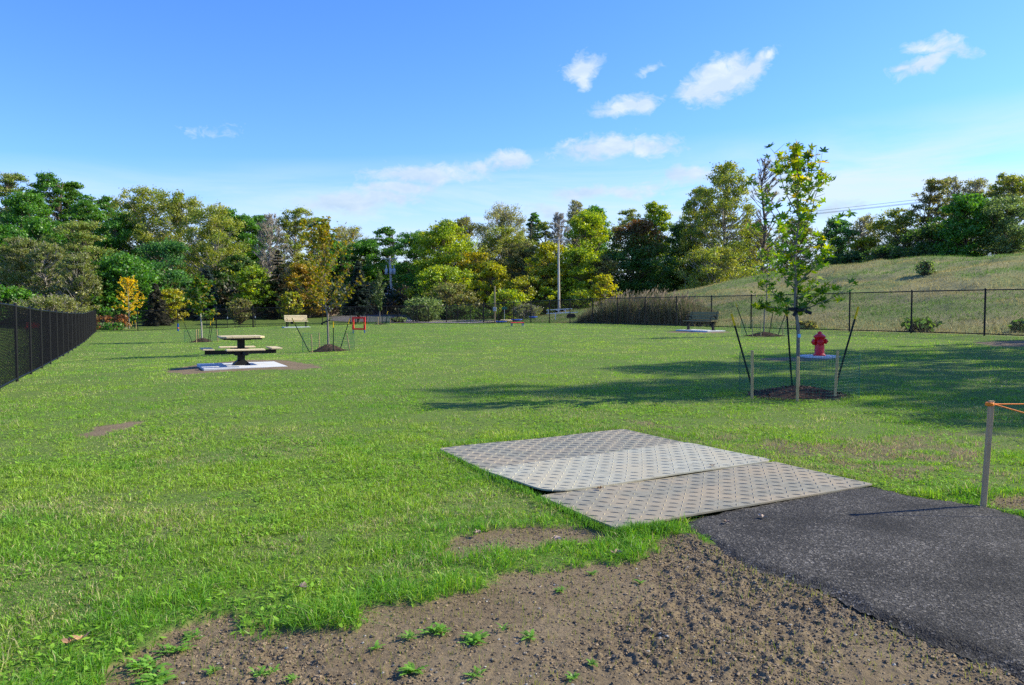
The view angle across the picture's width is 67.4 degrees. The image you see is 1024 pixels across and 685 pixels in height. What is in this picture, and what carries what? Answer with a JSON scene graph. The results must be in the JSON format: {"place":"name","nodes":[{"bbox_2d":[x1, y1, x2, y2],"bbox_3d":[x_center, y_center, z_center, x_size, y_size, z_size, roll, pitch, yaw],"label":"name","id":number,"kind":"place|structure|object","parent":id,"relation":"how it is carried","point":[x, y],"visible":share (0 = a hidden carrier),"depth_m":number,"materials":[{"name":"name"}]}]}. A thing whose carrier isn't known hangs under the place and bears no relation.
{"place":"outdoors","nodes":[
{"label":"outdoors","id":0,"kind":"place"},
{"bbox_2d":[0,254,1023,684],"bbox_3d":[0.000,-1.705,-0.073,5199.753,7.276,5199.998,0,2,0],"label":"ground","id":1,"kind":"structure","parent":0,"point":[554,624],"depth_m":7.64,"materials":[{"name":"plant"}]},
{"bbox_2d":[0,223,40,286],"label":"tree","id":2,"kind":"object","parent":1,"relation":"on","point":[8,230],"visible":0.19,"depth_m":90.78,"materials":[{"name":"green plant"}]},
{"bbox_2d":[0,284,41,323],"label":"bush","id":3,"kind":"object","parent":1,"relation":"on","point":[7,294],"visible":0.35,"depth_m":75.58,"materials":[{"name":"green plant"}]},
{"bbox_2d":[0,170,46,223],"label":"tree","id":4,"kind":"object","parent":1,"relation":"on","point":[9,184],"visible":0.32,"depth_m":116.31,"materials":[{"name":"green plant"}]},
{"bbox_2d":[0,236,63,300],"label":"tree","id":5,"kind":"object","parent":1,"relation":"on","point":[19,247],"visible":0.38,"depth_m":82.40,"materials":[{"name":"green plant"}]},
{"bbox_2d":[0,191,66,255],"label":"tree","id":6,"kind":"object","parent":1,"relation":"on","point":[22,205],"visible":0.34,"depth_m":105.95,"materials":[{"name":"green plant"}]},
{"bbox_2d":[10,240,74,308],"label":"tree","id":7,"kind":"object","parent":1,"relation":"on","point":[42,254],"visible":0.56,"depth_m":80.86,"materials":[{"name":"green plant"}]},
{"bbox_2d":[17,215,72,283],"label":"tree","id":8,"kind":"object","parent":1,"relation":"on","point":[35,227],"visible":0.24,"depth_m":96.96,"materials":[{"name":"green plant"}]},
{"bbox_2d":[0,303,95,387],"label":"chain link fence","id":9,"kind":"object","parent":1,"relation":"on","point":[55,335],"visible":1,"depth_m":21.00,"materials":[{"name":"black metal"}]},
{"bbox_2d":[6,292,92,326],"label":"bush","id":10,"kind":"object","parent":1,"relation":"on","point":[51,302],"visible":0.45,"depth_m":74.28,"materials":[{"name":"green plant"}]},
{"bbox_2d":[25,170,79,258],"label":"tree","id":11,"kind":"object","parent":1,"relation":"on","point":[45,182],"visible":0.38,"depth_m":114.43,"materials":[{"name":"green plant"}]},
{"bbox_2d":[51,181,96,269],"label":"tree","id":12,"kind":"object","parent":1,"relation":"on","point":[73,186],"visible":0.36,"depth_m":117.11,"materials":[{"name":"green plant"}]},
{"bbox_2d":[47,251,103,316],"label":"tree","id":13,"kind":"object","parent":1,"relation":"on","point":[76,263],"visible":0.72,"depth_m":79.15,"materials":[{"name":"green plant"}]},
{"bbox_2d":[38,218,125,293],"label":"tree","id":14,"kind":"object","parent":1,"relation":"on","point":[81,236],"visible":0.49,"depth_m":92.75,"materials":[{"name":"green plant"}]},
{"bbox_2d":[61,199,108,270],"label":"tree","id":15,"kind":"object","parent":1,"relation":"on","point":[81,208],"visible":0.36,"depth_m":110.08,"materials":[{"name":"green plant"}]},
{"bbox_2d":[86,270,123,321],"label":"tree","id":16,"kind":"object","parent":1,"relation":"on","point":[111,294],"visible":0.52,"depth_m":81.38,"materials":[{"name":"green plant"}]},
{"bbox_2d":[70,251,173,321],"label":"tree","id":17,"kind":"object","parent":1,"relation":"on","point":[123,265],"visible":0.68,"depth_m":82.54,"materials":[{"name":"green plant"}]},
{"bbox_2d":[89,208,154,276],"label":"tree","id":18,"kind":"object","parent":1,"relation":"on","point":[116,228],"visible":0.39,"depth_m":102.40,"materials":[{"name":"green plant"}]},
{"bbox_2d":[112,275,147,327],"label":"young tree","id":19,"kind":"object","parent":1,"relation":"on","point":[131,281],"visible":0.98,"depth_m":71.82,"materials":[{"name":"yellow plant"}]},
{"bbox_2d":[102,184,191,283],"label":"tree","id":20,"kind":"object","parent":1,"relation":"on","point":[137,210],"visible":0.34,"depth_m":105.77,"materials":[{"name":"green plant"}]},
{"bbox_2d":[125,653,170,675],"bbox_3d":[-1.555,1.360,3.262,0.177,0.032,0.162,-2,3,-37],"label":"weed","id":21,"kind":"object","parent":1,"relation":"on","point":[144,662],"visible":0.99,"depth_m":3.26,"materials":[{"name":"green plant"}]},
{"bbox_2d":[132,662,176,684],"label":"weed","id":22,"kind":"object","parent":1,"relation":"on","point":[162,674],"visible":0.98,"depth_m":3.14,"materials":[{"name":"green plant"}]},
{"bbox_2d":[141,283,173,325],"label":"conifer","id":23,"kind":"object","parent":1,"relation":"on","point":[156,305],"visible":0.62,"depth_m":77.54,"materials":[{"name":"green plant"}]},
{"bbox_2d":[133,237,193,312],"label":"tree","id":24,"kind":"object","parent":1,"relation":"on","point":[167,250],"visible":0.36,"depth_m":90.31,"materials":[{"name":"green plant"}]},
{"bbox_2d":[157,287,191,321],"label":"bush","id":25,"kind":"object","parent":1,"relation":"on","point":[173,302],"visible":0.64,"depth_m":81.22,"materials":[{"name":"yellow plant"}]},
{"bbox_2d":[129,189,226,278],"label":"tree","id":26,"kind":"object","parent":1,"relation":"on","point":[173,206],"visible":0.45,"depth_m":102.97,"materials":[{"name":"green plant"}]},
{"bbox_2d":[181,273,219,337],"bbox_3d":[-17.738,-2.018,44.198,2.243,3.940,2.036,2,3,33],"label":"young tree","id":27,"kind":"object","parent":1,"relation":"on","point":[202,288],"visible":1,"depth_m":43.81,"materials":[{"name":"green plant"}]},
{"bbox_2d":[187,265,229,318],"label":"conifer","id":28,"kind":"object","parent":1,"relation":"on","point":[206,274],"visible":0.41,"depth_m":85.65,"materials":[{"name":"green plant"}]},
{"bbox_2d":[170,199,252,304],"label":"tree","id":29,"kind":"object","parent":1,"relation":"on","point":[216,236],"visible":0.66,"depth_m":98.32,"materials":[{"name":"green plant"}]},
{"bbox_2d":[212,253,258,306],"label":"tree","id":30,"kind":"object","parent":1,"relation":"on","point":[226,261],"visible":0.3,"depth_m":96.93,"materials":[{"name":"green plant"}]},
{"bbox_2d":[226,297,254,323],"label":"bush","id":31,"kind":"object","parent":1,"relation":"on","point":[240,303],"visible":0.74,"depth_m":79.51,"materials":[{"name":"green plant"}]},
{"bbox_2d":[197,361,285,370],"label":"concrete slab","id":32,"kind":"structure","parent":1,"relation":"on","point":[212,366],"depth_m":19.82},
{"bbox_2d":[200,335,281,364],"bbox_3d":[-7.077,0.203,20.061,1.930,0.756,1.930,-1,3,-27],"label":"picnic table","id":33,"kind":"object","parent":32,"relation":"on","point":[240,350],"visible":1,"depth_m":19.90,"materials":[{"name":"brown wood"}]},
{"bbox_2d":[219,213,267,279],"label":"tree","id":34,"kind":"object","parent":1,"relation":"on","point":[245,234],"visible":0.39,"depth_m":120.47,"materials":[{"name":"green plant"}]},
{"bbox_2d":[230,262,280,318],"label":"tree","id":35,"kind":"object","parent":1,"relation":"on","point":[254,296],"visible":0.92,"depth_m":86.83,"materials":[{"name":"green plant"}]},
{"bbox_2d":[95,305,445,331],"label":"chain link fence","id":36,"kind":"object","parent":1,"relation":"on","point":[215,319],"visible":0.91,"depth_m":68.29,"materials":[{"name":"black metal"}]},
{"bbox_2d":[252,213,291,280],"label":"tree","id":37,"kind":"object","parent":1,"relation":"on","point":[269,221],"visible":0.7,"depth_m":111.33,"materials":[{"name":"grey plant"}]},
{"bbox_2d":[260,250,289,319],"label":"conifer","id":38,"kind":"object","parent":1,"relation":"on","point":[275,284],"visible":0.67,"depth_m":87.35,"materials":[{"name":"green plant"}]},
{"bbox_2d":[275,291,304,323],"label":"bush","id":39,"kind":"object","parent":1,"relation":"on","point":[291,299],"visible":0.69,"depth_m":79.53,"materials":[{"name":"green plant"}]},
{"bbox_2d":[271,206,327,285],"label":"tree","id":40,"kind":"object","parent":1,"relation":"on","point":[292,227],"visible":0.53,"depth_m":114.54,"materials":[{"name":"green plant"}]},
{"bbox_2d":[282,262,329,309],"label":"tree","id":41,"kind":"object","parent":1,"relation":"on","point":[297,269],"visible":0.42,"depth_m":90.89,"materials":[{"name":"yellow plant"}]},
{"bbox_2d":[32,277,624,317],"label":"undergrowth","id":42,"kind":"object","parent":1,"relation":"on","point":[394,297],"visible":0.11,"depth_m":97.36,"materials":[{"name":"green plant"}]},
{"bbox_2d":[293,216,370,343],"bbox_3d":[-6.786,-2.205,28.744,3.076,5.061,2.529,0,2,0],"label":"young tree","id":43,"kind":"object","parent":1,"relation":"on","point":[323,231],"visible":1,"depth_m":28.60,"materials":[{"name":"green plant"}]},
{"bbox_2d":[317,239,358,285],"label":"tree","id":44,"kind":"object","parent":1,"relation":"on","point":[347,257],"visible":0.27,"depth_m":135.66,"materials":[{"name":"green plant"}]},
{"bbox_2d":[341,260,373,322],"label":"conifer","id":45,"kind":"object","parent":1,"relation":"on","point":[356,299],"visible":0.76,"depth_m":81.56,"materials":[{"name":"green plant"}]},
{"bbox_2d":[344,238,391,283],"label":"tree","id":46,"kind":"object","parent":1,"relation":"on","point":[364,247],"visible":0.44,"depth_m":137.78,"materials":[{"name":"green plant"}]},
{"bbox_2d":[367,226,400,284],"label":"tree","id":47,"kind":"object","parent":1,"relation":"on","point":[389,232],"visible":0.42,"depth_m":140.43,"materials":[{"name":"green plant"}]},
{"bbox_2d":[2,237,808,297],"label":"distant woods","id":48,"kind":"object","parent":1,"relation":"on","point":[341,266],"depth_m":136.06,"materials":[{"name":"green plant"}]},
{"bbox_2d":[376,229,440,289],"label":"tree","id":49,"kind":"object","parent":1,"relation":"on","point":[400,269],"visible":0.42,"depth_m":134.07,"materials":[{"name":"green plant"}]},
{"bbox_2d":[399,296,447,321],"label":"bush","id":50,"kind":"object","parent":1,"relation":"on","point":[424,301],"visible":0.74,"depth_m":83.30,"materials":[{"name":"green plant"}]},
{"bbox_2d":[399,264,478,307],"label":"tree","id":51,"kind":"object","parent":1,"relation":"on","point":[444,274],"visible":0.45,"depth_m":96.60,"materials":[{"name":"green plant"}]},
{"bbox_2d":[406,218,482,286],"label":"tree","id":52,"kind":"object","parent":1,"relation":"on","point":[441,236],"visible":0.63,"depth_m":105.71,"materials":[{"name":"green plant"}]},
{"bbox_2d":[424,281,483,318],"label":"bush","id":53,"kind":"object","parent":1,"relation":"on","point":[452,289],"visible":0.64,"depth_m":90.67,"materials":[{"name":"green plant"}]},
{"bbox_2d":[438,215,485,266],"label":"tree","id":54,"kind":"object","parent":1,"relation":"on","point":[465,221],"visible":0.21,"depth_m":118.17,"materials":[{"name":"green plant"}]},
{"bbox_2d":[450,250,502,308],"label":"tree","id":55,"kind":"object","parent":1,"relation":"on","point":[476,264],"visible":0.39,"depth_m":102.74,"materials":[{"name":"green plant"}]},
{"bbox_2d":[471,263,513,309],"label":"tree","id":56,"kind":"object","parent":1,"relation":"on","point":[495,273],"visible":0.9,"depth_m":95.00,"materials":[{"name":"green plant"}]},
{"bbox_2d":[474,225,536,282],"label":"tree","id":57,"kind":"object","parent":1,"relation":"on","point":[506,240],"visible":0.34,"depth_m":110.26,"materials":[{"name":"green plant"}]},
{"bbox_2d":[474,201,538,281],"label":"tree","id":58,"kind":"object","parent":1,"relation":"on","point":[506,217],"visible":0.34,"depth_m":114.21,"materials":[{"name":"green plant"}]},
{"bbox_2d":[485,287,530,319],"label":"bush","id":59,"kind":"object","parent":1,"relation":"on","point":[506,296],"visible":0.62,"depth_m":83.23,"materials":[{"name":"green plant"}]},
{"bbox_2d":[497,240,546,288],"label":"tree","id":60,"kind":"object","parent":1,"relation":"on","point":[522,252],"visible":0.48,"depth_m":104.08,"materials":[{"name":"green plant"}]},
{"bbox_2d":[496,274,554,308],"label":"bush","id":61,"kind":"object","parent":1,"relation":"on","point":[524,282],"visible":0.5,"depth_m":93.00,"materials":[{"name":"green plant"}]},
{"bbox_2d":[523,240,567,286],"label":"tree","id":62,"kind":"object","parent":1,"relation":"on","point":[548,247],"visible":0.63,"depth_m":96.03,"materials":[{"name":"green plant"}]},
{"bbox_2d":[529,286,563,314],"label":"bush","id":63,"kind":"object","parent":1,"relation":"on","point":[548,291],"visible":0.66,"depth_m":92.47,"materials":[{"name":"green plant"}]},
{"bbox_2d":[528,263,575,311],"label":"tree","id":64,"kind":"object","parent":1,"relation":"on","point":[547,271],"visible":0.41,"depth_m":94.54,"materials":[{"name":"green plant"}]},
{"bbox_2d":[547,212,569,262],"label":"tree","id":65,"kind":"object","parent":1,"relation":"on","point":[558,227],"visible":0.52,"depth_m":115.03,"materials":[{"name":"grey plant"}]},
{"bbox_2d":[440,429,680,476],"bbox_3d":[0.626,1.134,8.164,2.706,0.027,1.517,-1,3,-31],"label":"ground mat","id":66,"kind":"object","parent":1,"relation":"on","point":[486,456],"visible":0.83,"depth_m":8.23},
{"bbox_2d":[111,497,1023,684],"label":"soil clods","id":67,"kind":"object","parent":1,"relation":"on","point":[699,663],"visible":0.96,"depth_m":3.52,"materials":[{"name":"brown soil"}]},
{"bbox_2d":[560,286,595,309],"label":"bush","id":68,"kind":"object","parent":1,"relation":"on","point":[580,294],"visible":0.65,"depth_m":92.08,"materials":[{"name":"green plant"}]},
{"bbox_2d":[550,246,606,305],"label":"tree","id":69,"kind":"object","parent":1,"relation":"on","point":[575,259],"visible":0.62,"depth_m":94.34,"materials":[{"name":"green plant"}]},
{"bbox_2d":[554,208,623,298],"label":"tree","id":70,"kind":"object","parent":1,"relation":"on","point":[589,224],"visible":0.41,"depth_m":104.09,"materials":[{"name":"green plant"}]},
{"bbox_2d":[181,503,1021,684],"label":"pebbles","id":71,"kind":"object","parent":1,"relation":"on","point":[893,664],"visible":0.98,"depth_m":3.50,"materials":[{"name":"grey stone"}]},
{"bbox_2d":[586,273,622,302],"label":"tree","id":72,"kind":"object","parent":1,"relation":"on","point":[604,280],"visible":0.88,"depth_m":87.36,"materials":[{"name":"yellow plant"}]},
{"bbox_2d":[587,254,623,296],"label":"tree","id":73,"kind":"object","parent":1,"relation":"on","point":[605,265],"visible":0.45,"depth_m":95.14,"materials":[{"name":"green plant"}]},
{"bbox_2d":[488,442,771,490],"bbox_3d":[1.132,1.150,7.287,2.647,0.038,1.201,-2,3,-33],"label":"ground mat","id":74,"kind":"object","parent":1,"relation":"on","point":[616,467],"visible":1,"depth_m":7.16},
{"bbox_2d":[603,216,686,299],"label":"tree","id":75,"kind":"object","parent":1,"relation":"on","point":[645,248],"visible":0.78,"depth_m":98.20,"materials":[{"name":"green plant"}]},
{"bbox_2d":[576,286,719,326],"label":"reeds","id":76,"kind":"object","parent":1,"relation":"on","point":[596,315],"visible":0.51,"depth_m":50.49,"materials":[{"name":"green plant"}]},
{"bbox_2d":[632,200,675,269],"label":"tree","id":77,"kind":"object","parent":1,"relation":"on","point":[653,210],"visible":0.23,"depth_m":114.33,"materials":[{"name":"green plant"}]},
{"bbox_2d":[654,221,693,294],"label":"tree","id":78,"kind":"object","parent":1,"relation":"on","point":[672,240],"visible":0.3,"depth_m":106.45,"materials":[{"name":"green plant"}]},
{"bbox_2d":[675,185,722,287],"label":"tree","id":79,"kind":"object","parent":1,"relation":"on","point":[693,203],"visible":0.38,"depth_m":102.95,"materials":[{"name":"green plant"}]},
{"bbox_2d":[541,462,871,528],"bbox_3d":[1.623,1.205,6.304,2.764,0.036,1.068,-1,3,-30],"label":"ground mat","id":80,"kind":"object","parent":1,"relation":"on","point":[720,490],"visible":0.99,"depth_m":6.18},
{"bbox_2d":[390,251,1023,335],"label":"hill grass","id":81,"kind":"structure","parent":1,"relation":"on","point":[835,266],"depth_m":51.80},
{"bbox_2d":[673,244,763,289],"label":"tree","id":82,"kind":"object","parent":1,"relation":"on","point":[711,271],"visible":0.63,"depth_m":91.36,"materials":[{"name":"green plant"}]},
{"bbox_2d":[688,160,761,283],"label":"tree","id":83,"kind":"object","parent":1,"relation":"on","point":[726,203],"visible":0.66,"depth_m":98.20,"materials":[{"name":"green plant"}]},
{"bbox_2d":[446,288,1023,335],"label":"chain link fence","id":84,"kind":"object","parent":1,"relation":"on","point":[711,296],"visible":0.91,"depth_m":38.15,"materials":[{"name":"black metal"}]},
{"bbox_2d":[746,158,782,272],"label":"tree","id":85,"kind":"object","parent":1,"relation":"on","point":[763,237],"visible":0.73,"depth_m":95.07,"materials":[{"name":"green plant"}]},
{"bbox_2d":[744,332,784,336],"bbox_3d":[10.549,-0.356,32.229,1.721,0.231,1.691,0,2,0],"label":"mulch mound","id":86,"kind":"object","parent":1,"relation":"on","point":[764,334],"visible":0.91,"depth_m":31.87,"materials":[{"name":"brown wood"}]},
{"bbox_2d":[745,248,782,331],"bbox_3d":[10.623,-2.118,32.028,1.820,3.698,1.903,0,2,0],"label":"young tree","id":87,"kind":"object","parent":86,"relation":"on","point":[767,269],"visible":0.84,"depth_m":32.05,"materials":[{"name":"green plant"}]},
{"bbox_2d":[743,385,853,400],"bbox_3d":[4.949,0.822,13.278,1.828,0.215,1.925,0,2,0],"label":"mulch mound","id":88,"kind":"object","parent":1,"relation":"on","point":[789,394],"visible":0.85,"depth_m":12.92,"materials":[{"name":"brown wood"}]},
{"bbox_2d":[744,141,858,385],"bbox_3d":[5.029,-1.316,13.219,2.150,4.438,1.839,0,2,0],"label":"young tree","id":89,"kind":"object","parent":88,"relation":"on","point":[797,164],"visible":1,"depth_m":13.18,"materials":[{"name":"green plant"}]},
{"bbox_2d":[739,348,859,400],"bbox_3d":[4.965,0.529,13.205,1.969,0.774,1.957,0,2,0],"label":"guard net","id":90,"kind":"object","parent":1,"relation":"on","point":[806,379],"visible":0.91,"depth_m":13.03,"materials":[{"name":"green plastic"}]},
{"bbox_2d":[772,220,828,268],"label":"tree","id":91,"kind":"object","parent":1,"relation":"on","point":[810,233],"visible":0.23,"depth_m":110.30,"materials":[{"name":"green plant"}]},
{"bbox_2d":[815,219,860,264],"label":"tree","id":92,"kind":"object","parent":1,"relation":"on","point":[842,230],"visible":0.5,"depth_m":106.58,"materials":[{"name":"green plant"}]},
{"bbox_2d":[824,250,872,264],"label":"bush","id":93,"kind":"object","parent":1,"relation":"on","point":[852,258],"visible":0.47,"depth_m":98.80,"materials":[{"name":"green plant"}]},
{"bbox_2d":[845,236,880,262],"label":"tree","id":94,"kind":"object","parent":1,"relation":"on","point":[864,243],"visible":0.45,"depth_m":100.11,"materials":[{"name":"green plant"}]},
{"bbox_2d":[846,213,882,252],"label":"tree","id":95,"kind":"object","parent":1,"relation":"on","point":[857,225],"visible":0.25,"depth_m":105.07,"materials":[{"name":"green plant"}]},
{"bbox_2d":[858,244,915,261],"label":"bush","id":96,"kind":"object","parent":1,"relation":"on","point":[885,252],"visible":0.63,"depth_m":93.04,"materials":[{"name":"green plant"}]},
{"bbox_2d":[866,207,927,257],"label":"tree","id":97,"kind":"object","parent":1,"relation":"on","point":[897,226],"visible":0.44,"depth_m":100.46,"materials":[{"name":"green plant"}]},
{"bbox_2d":[900,316,944,332],"bbox_3d":[17.855,-0.698,33.499,1.846,0.901,2.137,0,2,0],"label":"bush","id":98,"kind":"object","parent":1,"relation":"on","point":[915,323],"visible":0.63,"depth_m":33.26,"materials":[{"name":"green plant"}]},
{"bbox_2d":[899,177,954,252],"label":"tree","id":99,"kind":"object","parent":1,"relation":"on","point":[930,187],"visible":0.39,"depth_m":98.73,"materials":[{"name":"green plant"}]},
{"bbox_2d":[899,220,972,257],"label":"tree","id":100,"kind":"object","parent":1,"relation":"on","point":[928,229],"visible":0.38,"depth_m":92.78,"materials":[{"name":"green plant"}]},
{"bbox_2d":[928,191,1000,256],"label":"tree","id":101,"kind":"object","parent":1,"relation":"on","point":[964,207],"visible":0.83,"depth_m":88.09,"materials":[{"name":"green plant"}]},
{"bbox_2d":[961,176,993,256],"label":"tree","id":102,"kind":"object","parent":1,"relation":"on","point":[975,185],"visible":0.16,"depth_m":100.70,"materials":[{"name":"green plant"}]},
{"bbox_2d":[980,400,994,506],"bbox_3d":[3.599,0.868,5.818,0.083,0.859,0.024,0,2,0],"label":"wooden stake","id":103,"kind":"object","parent":1,"relation":"on","point":[987,455],"visible":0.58,"depth_m":5.81,"materials":[{"name":"grey wood"}]},
{"bbox_2d":[971,193,1023,256],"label":"tree","id":104,"kind":"object","parent":1,"relation":"on","point":[1004,223],"visible":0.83,"depth_m":86.20,"materials":[{"name":"green plant"}]},
{"bbox_2d":[981,172,1023,255],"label":"tree","id":105,"kind":"object","parent":1,"relation":"on","point":[1008,182],"visible":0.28,"depth_m":96.35,"materials":[{"name":"green plant"}]},
{"bbox_2d":[0,322,1023,684],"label":"grass","id":106,"kind":"structure","parent":0,"point":[384,546],"depth_m":6.50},
{"bbox_2d":[0,0,1023,270],"label":"sky","id":107,"kind":"structure","parent":0,"point":[404,116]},
{"bbox_2d":[689,486,1023,681],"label":"path","id":108,"kind":"structure","parent":0,"point":[948,575],"depth_m":4.60,"materials":[{"name":"asphalt"}]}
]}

